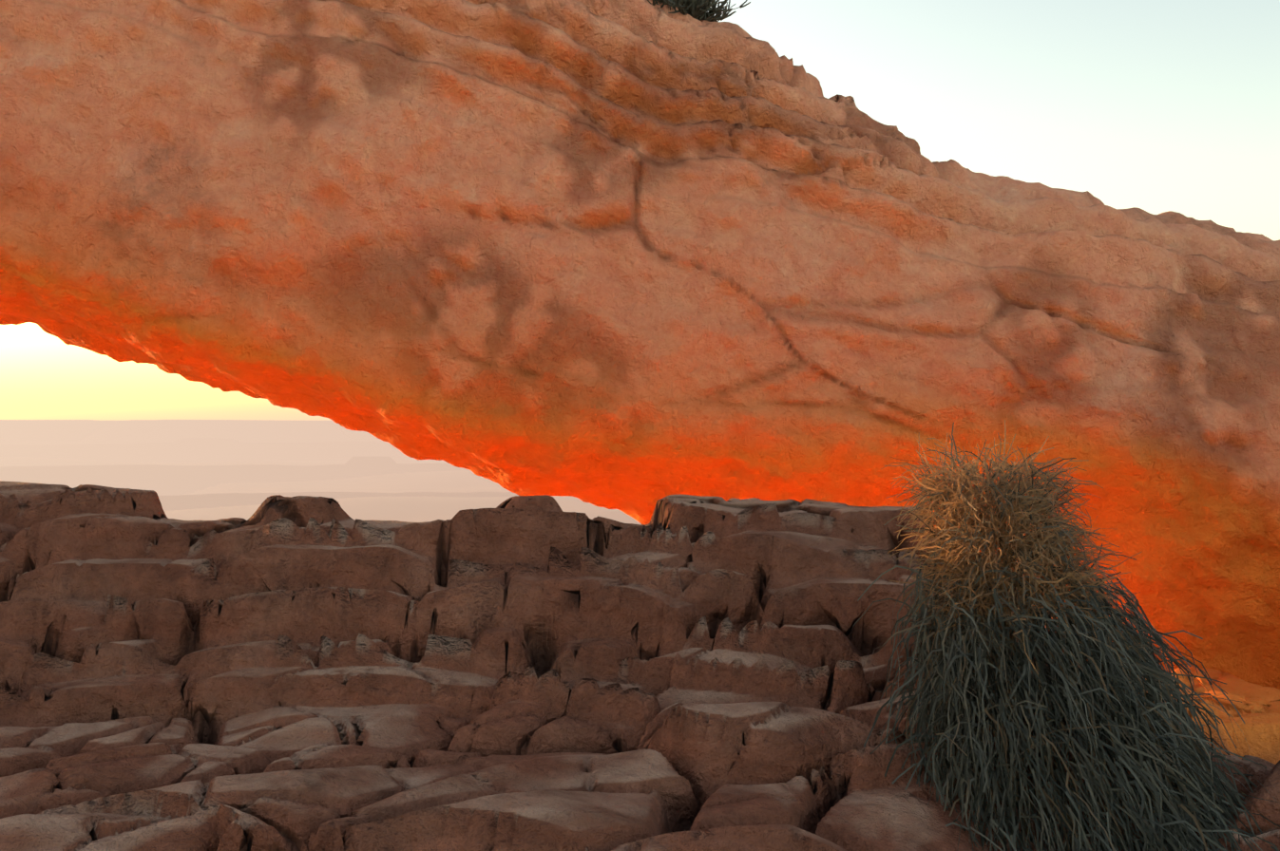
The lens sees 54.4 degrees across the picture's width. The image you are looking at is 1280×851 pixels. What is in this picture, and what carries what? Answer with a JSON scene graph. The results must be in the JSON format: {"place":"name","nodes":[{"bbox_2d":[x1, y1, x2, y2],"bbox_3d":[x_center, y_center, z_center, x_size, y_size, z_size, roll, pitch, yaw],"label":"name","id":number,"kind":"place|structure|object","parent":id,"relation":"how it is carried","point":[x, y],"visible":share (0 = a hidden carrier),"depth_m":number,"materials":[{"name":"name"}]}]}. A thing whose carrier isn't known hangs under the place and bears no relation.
{"place":"outdoors","nodes":[
{"label":"outdoors","id":0,"kind":"place"},
{"bbox_2d":[150,420,219,421],"bbox_3d":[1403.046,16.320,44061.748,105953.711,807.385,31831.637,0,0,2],"label":"mountain skyline","id":1,"kind":"structure","parent":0,"point":[184,421],"depth_m":56349.01},
{"bbox_2d":[0,420,641,524],"bbox_3d":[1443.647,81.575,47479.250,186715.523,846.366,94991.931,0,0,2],"label":"desert ground","id":2,"kind":"structure","parent":0,"point":[411,509],"depth_m":7471.97,"materials":[{"name":"beige sand"}]},
{"bbox_2d":[0,420,382,441],"bbox_3d":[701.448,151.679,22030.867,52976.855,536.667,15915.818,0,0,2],"label":"mesa skyline","id":3,"kind":"structure","parent":2,"relation":"attached to","point":[58,433],"depth_m":27194.57},
{"bbox_2d":[0,438,414,462],"bbox_3d":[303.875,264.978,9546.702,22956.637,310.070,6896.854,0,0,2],"label":"mesa","id":4,"kind":"structure","parent":2,"relation":"attached to","point":[198,449],"depth_m":12279.96,"materials":[{"name":"beige stone"}]},
{"bbox_2d":[0,457,469,496],"bbox_3d":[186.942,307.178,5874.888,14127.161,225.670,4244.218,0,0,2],"label":"mesa","id":5,"kind":"structure","parent":2,"relation":"attached to","point":[160,480],"depth_m":7526.12,"materials":[{"name":"beige stone"}]},
{"bbox_2d":[158,492,518,511],"bbox_3d":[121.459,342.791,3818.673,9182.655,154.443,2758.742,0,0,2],"label":"canyon rim","id":6,"kind":"object","parent":2,"relation":"attached to","point":[184,502],"visible":0.08,"depth_m":4964.66,"materials":[{"name":"beige stone"}]},
{"bbox_2d":[0,480,1279,850],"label":"ground rock","id":7,"kind":"object","parent":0,"point":[515,673],"visible":0.77,"depth_m":4.19,"materials":[{"name":"stone"}]},
{"bbox_2d":[0,0,1279,689],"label":"arch rock","id":8,"kind":"object","parent":7,"relation":"on","point":[635,258],"visible":0.9,"depth_m":6.59,"materials":[{"name":"stone"}]},
{"bbox_2d":[647,0,750,21],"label":"shrub","id":9,"kind":"object","parent":8,"relation":"on","point":[704,9],"visible":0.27,"depth_m":7.17,"materials":[{"name":"green plant"}]},
{"bbox_2d":[852,420,1279,850],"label":"ephedra bush","id":10,"kind":"object","parent":7,"relation":"on","point":[1088,670],"visible":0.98,"depth_m":3.49,"materials":[{"name":"green plant"}]},
{"bbox_2d":[0,0,1279,420],"label":"sky","id":11,"kind":"structure","parent":0,"point":[1153,106],"materials":[{"name":"white"}]}
]}

